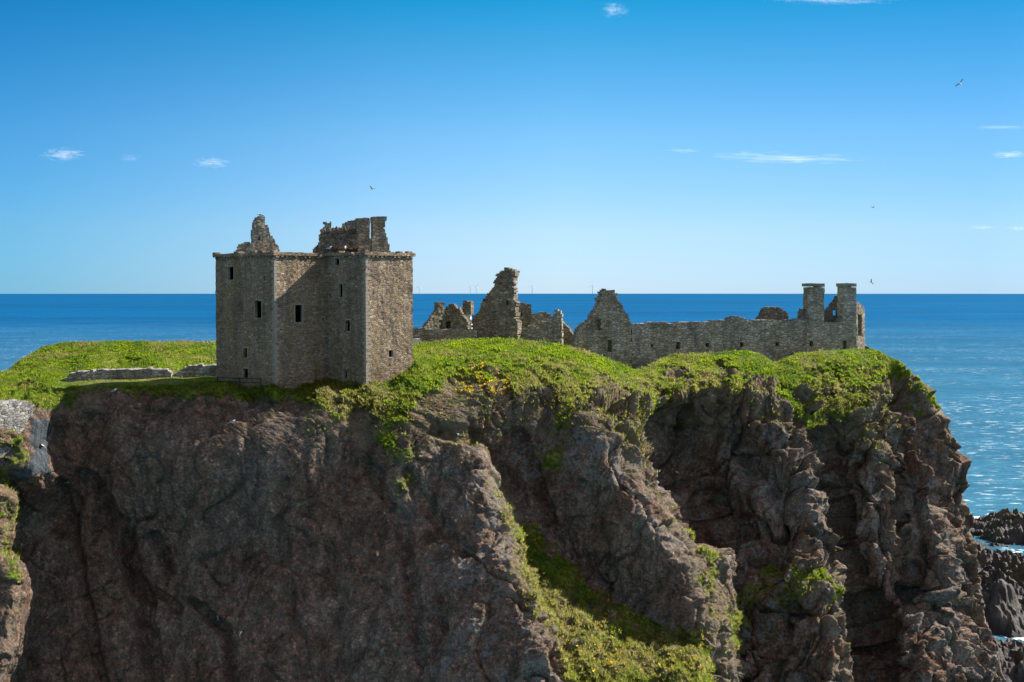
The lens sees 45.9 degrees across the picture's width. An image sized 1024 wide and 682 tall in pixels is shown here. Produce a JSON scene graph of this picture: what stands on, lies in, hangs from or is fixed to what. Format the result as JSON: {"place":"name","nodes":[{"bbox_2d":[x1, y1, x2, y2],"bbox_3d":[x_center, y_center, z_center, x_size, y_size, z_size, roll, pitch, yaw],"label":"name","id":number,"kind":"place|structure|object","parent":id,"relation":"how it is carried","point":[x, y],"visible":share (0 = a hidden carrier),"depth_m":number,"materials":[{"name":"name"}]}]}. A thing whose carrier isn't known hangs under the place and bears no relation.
{"place":"outdoors","nodes":[
{"label":"outdoors","id":0,"kind":"place"},
{"bbox_2d":[0,338,1005,681],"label":"headland","id":1,"kind":"structure","parent":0,"point":[154,536],"depth_m":130.01,"materials":[{"name":"brown stone"}]},
{"bbox_2d":[0,399,34,457],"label":"masonry wall","id":2,"kind":"structure","parent":1,"relation":"on","point":[15,414],"depth_m":118.94,"materials":[{"name":"stone"}]},
{"bbox_2d":[65,366,172,380],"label":"rubble wall","id":3,"kind":"structure","parent":1,"relation":"on","point":[130,373],"depth_m":143.86,"materials":[{"name":"stone"}]},
{"bbox_2d":[176,363,216,376],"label":"rubble wall","id":4,"kind":"structure","parent":1,"relation":"on","point":[201,369],"depth_m":146.35,"materials":[{"name":"stone"}]},
{"bbox_2d":[217,376,260,392],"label":"railing","id":5,"kind":"object","parent":1,"relation":"on","point":[239,378],"visible":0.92,"depth_m":137.29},
{"bbox_2d":[212,216,415,388],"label":"ruined keep","id":6,"kind":"structure","parent":1,"relation":"on","point":[289,320],"depth_m":138.07,"materials":[{"name":"stone"}]},
{"bbox_2d":[413,339,420,343],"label":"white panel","id":7,"kind":"object","parent":1,"relation":"on","point":[416,341],"visible":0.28,"depth_m":160.14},
{"bbox_2d":[413,327,476,341],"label":"wall","id":8,"kind":"structure","parent":1,"relation":"on","point":[430,335],"depth_m":164.10,"materials":[{"name":"stone"}]},
{"bbox_2d":[421,301,473,328],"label":"ruined house","id":9,"kind":"structure","parent":1,"relation":"on","point":[451,316],"depth_m":193.33,"materials":[{"name":"stone"}]},
{"bbox_2d":[0,337,938,681],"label":"grass","id":10,"kind":"structure","parent":1,"relation":"on","point":[12,383],"depth_m":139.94,"materials":[{"name":"green plant"}]},
{"bbox_2d":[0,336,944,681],"bbox_3d":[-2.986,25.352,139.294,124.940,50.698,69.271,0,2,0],"label":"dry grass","id":11,"kind":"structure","parent":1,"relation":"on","point":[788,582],"depth_m":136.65,"materials":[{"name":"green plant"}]},
{"bbox_2d":[471,267,521,338],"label":"ruined gable tower","id":12,"kind":"structure","parent":1,"relation":"on","point":[497,315],"depth_m":165.38,"materials":[{"name":"stone"}]},
{"bbox_2d":[518,303,531,327],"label":"wall fragment","id":13,"kind":"object","parent":1,"relation":"on","point":[525,311],"depth_m":174.49,"materials":[{"name":"stone"}]},
{"bbox_2d":[520,309,562,343],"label":"sloping wall","id":14,"kind":"structure","parent":1,"relation":"on","point":[551,329],"depth_m":166.09,"materials":[{"name":"stone"}]},
{"bbox_2d":[531,311,551,323],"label":"back wall","id":15,"kind":"structure","parent":1,"relation":"on","point":[540,316],"depth_m":180.46,"materials":[{"name":"stone"}]},
{"bbox_2d":[561,320,573,345],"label":"broken gable","id":16,"kind":"structure","parent":1,"relation":"on","point":[567,334],"depth_m":169.72,"materials":[{"name":"stone"}]},
{"bbox_2d":[455,340,713,681],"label":"yellow flowers","id":17,"kind":"object","parent":1,"relation":"on","point":[482,385],"visible":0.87,"depth_m":125.57,"materials":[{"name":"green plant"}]},
{"bbox_2d":[570,283,864,368],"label":"ruined range","id":18,"kind":"structure","parent":1,"relation":"on","point":[607,328],"depth_m":170.04,"materials":[{"name":"stone"}]},
{"bbox_2d":[755,307,788,320],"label":"round gable","id":19,"kind":"structure","parent":1,"relation":"on","point":[773,313],"depth_m":181.38,"materials":[{"name":"stone"}]},
{"bbox_2d":[0,294,1023,641],"bbox_3d":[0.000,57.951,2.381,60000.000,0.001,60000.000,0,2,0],"label":"sea","id":20,"kind":"structure","parent":0,"point":[962,354],"depth_m":1887.92,"materials":[{"name":"blue liquid"}]},
{"bbox_2d":[970,508,1023,546],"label":"sea rock","id":21,"kind":"object","parent":20,"relation":"in","point":[1005,526],"visible":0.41,"depth_m":283.89,"materials":[{"name":"grey stone"}]},
{"bbox_2d":[974,513,1023,640],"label":"sea foam","id":22,"kind":"object","parent":20,"relation":"on","point":[1017,638],"visible":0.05,"depth_m":203.01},
{"bbox_2d":[976,541,1023,637],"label":"sea rock","id":23,"kind":"object","parent":20,"relation":"in","point":[1001,576],"visible":0.22,"depth_m":209.66,"materials":[{"name":"grey stone"}]},
{"bbox_2d":[991,635,1023,681],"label":"sea rock","id":24,"kind":"object","parent":20,"relation":"in","point":[1010,653],"visible":0.25,"depth_m":181.70,"materials":[{"name":"grey stone"}]},
{"bbox_2d":[0,0,1023,293],"label":"sky","id":25,"kind":"structure","parent":0,"point":[572,146],"materials":[{"name":"blue"}]}
]}

